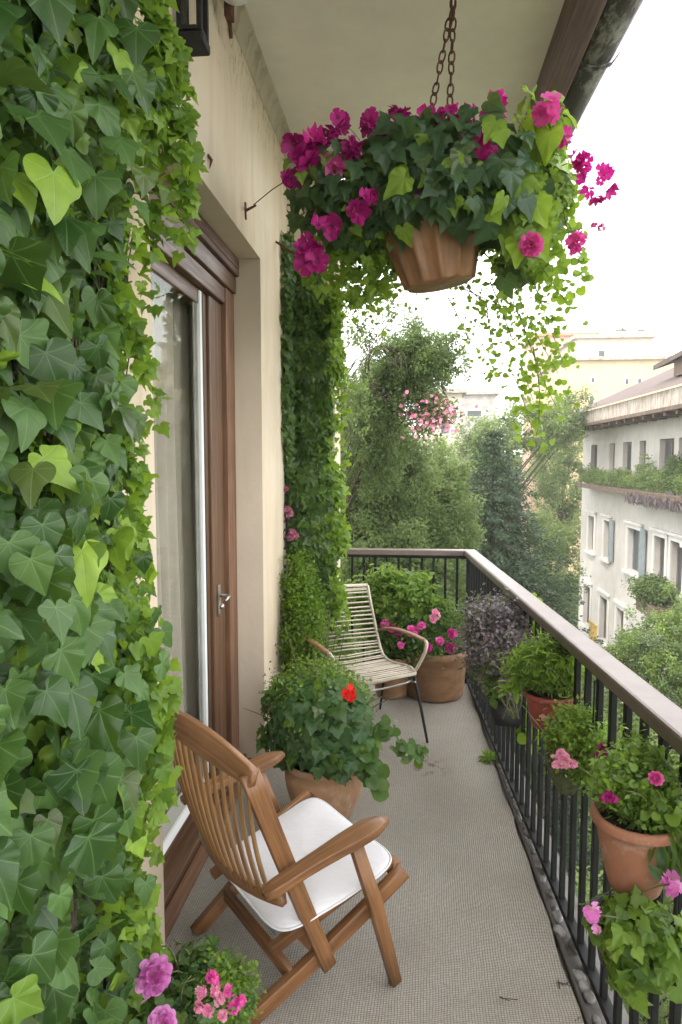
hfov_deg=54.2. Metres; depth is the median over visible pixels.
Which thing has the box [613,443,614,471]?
window
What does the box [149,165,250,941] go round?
balcony door
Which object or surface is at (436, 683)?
round planter
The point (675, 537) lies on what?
window
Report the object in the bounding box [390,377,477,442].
flowering bush
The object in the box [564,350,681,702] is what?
white building
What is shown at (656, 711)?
balcony railing
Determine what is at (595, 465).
window
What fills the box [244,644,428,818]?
potted bush
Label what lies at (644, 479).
ledge plants
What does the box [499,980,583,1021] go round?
debris
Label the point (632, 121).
sky
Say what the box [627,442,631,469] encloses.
window
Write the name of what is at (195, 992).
flowering plant
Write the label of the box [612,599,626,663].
window
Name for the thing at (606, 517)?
window
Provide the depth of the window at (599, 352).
59.00 m
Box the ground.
[496,528,671,1018]
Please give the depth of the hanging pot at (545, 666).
2.34 m
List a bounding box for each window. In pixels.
[439,419,449,434]
[466,409,481,416]
[579,577,592,631]
[584,509,596,555]
[594,445,596,467]
[596,588,609,647]
[597,350,605,355]
[599,513,613,563]
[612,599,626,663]
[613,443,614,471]
[621,520,645,578]
[624,378,629,384]
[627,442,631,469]
[649,527,667,578]
[664,439,673,467]
[665,531,681,599]
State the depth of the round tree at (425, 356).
8.35 m
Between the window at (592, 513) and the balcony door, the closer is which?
the balcony door
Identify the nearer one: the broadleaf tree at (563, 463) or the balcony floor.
the balcony floor
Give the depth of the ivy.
1.31 m
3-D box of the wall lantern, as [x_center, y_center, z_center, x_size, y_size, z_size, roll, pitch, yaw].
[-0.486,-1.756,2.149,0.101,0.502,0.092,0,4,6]
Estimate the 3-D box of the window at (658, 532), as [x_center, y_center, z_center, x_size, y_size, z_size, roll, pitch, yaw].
[10.044,1.466,20.883,0.360,1.870,1.380,0,4,6]
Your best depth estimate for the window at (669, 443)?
20.69 m
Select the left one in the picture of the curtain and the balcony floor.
the curtain
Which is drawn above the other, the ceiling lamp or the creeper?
the ceiling lamp
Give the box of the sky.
[341,0,681,456]
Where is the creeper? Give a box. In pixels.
[516,592,545,814]
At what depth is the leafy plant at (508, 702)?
2.92 m
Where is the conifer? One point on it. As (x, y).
(497, 556)
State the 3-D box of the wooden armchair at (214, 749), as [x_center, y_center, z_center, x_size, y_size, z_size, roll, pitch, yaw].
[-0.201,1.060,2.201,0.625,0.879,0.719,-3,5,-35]
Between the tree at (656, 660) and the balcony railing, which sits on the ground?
the tree at (656, 660)
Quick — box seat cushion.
[230,798,391,931]
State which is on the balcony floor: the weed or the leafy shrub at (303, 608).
the weed
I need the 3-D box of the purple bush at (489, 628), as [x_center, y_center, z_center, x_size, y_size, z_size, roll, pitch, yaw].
[0.758,0.637,3.181,0.505,0.604,0.910,0,4,6]
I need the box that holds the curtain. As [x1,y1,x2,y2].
[151,279,198,814]
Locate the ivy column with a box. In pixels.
[280,230,356,674]
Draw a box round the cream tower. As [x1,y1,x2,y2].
[423,388,466,467]
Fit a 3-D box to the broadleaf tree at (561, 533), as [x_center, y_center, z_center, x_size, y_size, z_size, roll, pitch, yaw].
[7.670,4.035,25.653,3.198,8.470,2.701,-2,5,-26]
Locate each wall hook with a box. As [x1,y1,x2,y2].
[245,183,282,219]
[276,241,294,254]
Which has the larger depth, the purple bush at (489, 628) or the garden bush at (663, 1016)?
the garden bush at (663, 1016)
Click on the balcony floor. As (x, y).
(576, 964)
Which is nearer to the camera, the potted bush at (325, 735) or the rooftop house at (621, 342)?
the potted bush at (325, 735)
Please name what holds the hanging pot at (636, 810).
hanging from the balcony railing
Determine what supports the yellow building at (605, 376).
on the ground
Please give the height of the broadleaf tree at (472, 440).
13.367 m
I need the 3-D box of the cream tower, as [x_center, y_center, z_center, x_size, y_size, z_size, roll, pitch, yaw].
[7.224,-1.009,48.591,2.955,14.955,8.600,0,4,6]
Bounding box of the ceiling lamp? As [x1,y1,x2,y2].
[224,0,247,38]
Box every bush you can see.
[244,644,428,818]
[344,562,463,699]
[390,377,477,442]
[445,583,541,726]
[520,632,607,822]
[567,861,681,1023]
[577,706,681,1021]
[620,569,680,620]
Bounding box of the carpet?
[165,679,583,1023]
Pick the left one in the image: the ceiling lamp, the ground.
the ceiling lamp
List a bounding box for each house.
[44,0,643,1003]
[557,316,657,356]
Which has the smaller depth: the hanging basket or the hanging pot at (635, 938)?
the hanging pot at (635, 938)
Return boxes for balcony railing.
[344,548,681,1023]
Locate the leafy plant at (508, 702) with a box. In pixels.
[481,659,522,718]
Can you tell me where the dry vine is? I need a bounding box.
[363,296,406,400]
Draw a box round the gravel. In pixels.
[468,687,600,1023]
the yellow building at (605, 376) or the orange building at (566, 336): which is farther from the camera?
the orange building at (566, 336)
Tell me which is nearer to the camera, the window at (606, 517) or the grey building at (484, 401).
the window at (606, 517)
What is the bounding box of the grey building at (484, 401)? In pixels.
[462,391,499,552]
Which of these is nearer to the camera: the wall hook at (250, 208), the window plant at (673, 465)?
the wall hook at (250, 208)
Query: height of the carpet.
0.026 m
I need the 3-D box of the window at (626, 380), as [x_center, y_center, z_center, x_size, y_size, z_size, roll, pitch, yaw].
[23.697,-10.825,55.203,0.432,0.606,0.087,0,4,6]
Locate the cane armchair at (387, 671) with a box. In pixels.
[304,584,428,742]
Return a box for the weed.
[478,749,497,763]
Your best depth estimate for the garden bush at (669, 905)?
7.25 m
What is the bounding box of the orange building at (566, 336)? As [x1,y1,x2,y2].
[521,332,599,552]
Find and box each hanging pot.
[487,628,592,729]
[522,671,621,795]
[577,748,681,1018]
[581,723,681,900]
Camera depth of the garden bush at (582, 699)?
10.54 m
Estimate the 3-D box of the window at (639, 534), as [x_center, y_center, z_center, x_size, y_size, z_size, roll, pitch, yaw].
[10.263,1.294,23.075,0.360,1.870,2.160,0,4,6]
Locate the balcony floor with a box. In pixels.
[473,702,628,1023]
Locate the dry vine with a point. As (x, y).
(367, 364)
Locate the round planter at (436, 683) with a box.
[397,597,468,702]
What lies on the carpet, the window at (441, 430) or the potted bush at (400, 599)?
the potted bush at (400, 599)
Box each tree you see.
[340,264,409,441]
[340,301,478,524]
[340,370,487,672]
[438,382,600,562]
[519,399,584,626]
[522,508,590,626]
[580,578,681,757]
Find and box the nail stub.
[207,154,212,168]
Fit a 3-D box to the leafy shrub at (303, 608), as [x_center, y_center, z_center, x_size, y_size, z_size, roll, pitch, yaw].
[-0.199,0.754,4.004,0.458,1.181,0.584,-2,5,-22]
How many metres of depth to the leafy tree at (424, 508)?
9.87 m
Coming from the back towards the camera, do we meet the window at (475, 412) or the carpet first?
the window at (475, 412)
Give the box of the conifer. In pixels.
[441,424,619,893]
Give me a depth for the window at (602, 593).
27.04 m
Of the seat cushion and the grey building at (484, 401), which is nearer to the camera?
the seat cushion
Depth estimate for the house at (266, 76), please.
3.28 m
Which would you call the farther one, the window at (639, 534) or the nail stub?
the window at (639, 534)
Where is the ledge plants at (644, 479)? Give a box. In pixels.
[575,452,681,513]
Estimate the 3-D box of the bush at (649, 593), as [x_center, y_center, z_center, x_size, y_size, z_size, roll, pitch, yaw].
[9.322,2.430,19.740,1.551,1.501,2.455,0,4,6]
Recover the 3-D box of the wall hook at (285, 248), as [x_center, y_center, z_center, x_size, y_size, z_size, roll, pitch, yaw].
[-0.277,-1.458,3.746,0.244,0.176,0.023,3,5,33]
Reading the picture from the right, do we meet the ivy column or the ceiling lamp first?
the ivy column
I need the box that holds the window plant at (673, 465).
[658,451,681,494]
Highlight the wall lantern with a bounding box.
[176,0,209,56]
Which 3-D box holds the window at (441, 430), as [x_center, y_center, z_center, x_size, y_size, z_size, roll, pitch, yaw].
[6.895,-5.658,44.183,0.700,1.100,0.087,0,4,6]
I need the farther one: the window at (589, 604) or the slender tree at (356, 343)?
the window at (589, 604)
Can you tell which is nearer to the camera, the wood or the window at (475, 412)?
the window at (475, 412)
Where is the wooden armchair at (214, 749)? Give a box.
[170,710,409,1023]
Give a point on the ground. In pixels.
(661, 997)
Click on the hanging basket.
(430, 199)
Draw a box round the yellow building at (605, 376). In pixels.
[535,355,681,575]
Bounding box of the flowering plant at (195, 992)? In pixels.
[128,934,266,1023]
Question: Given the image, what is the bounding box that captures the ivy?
[0,0,208,1023]
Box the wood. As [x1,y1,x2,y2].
[495,446,522,531]
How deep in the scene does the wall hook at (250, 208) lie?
3.05 m
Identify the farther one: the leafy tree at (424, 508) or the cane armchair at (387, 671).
the leafy tree at (424, 508)
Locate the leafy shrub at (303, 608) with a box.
[275,538,344,678]
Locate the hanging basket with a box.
[280,0,619,452]
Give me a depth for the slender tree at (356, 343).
7.50 m
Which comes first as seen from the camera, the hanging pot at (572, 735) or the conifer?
the hanging pot at (572, 735)

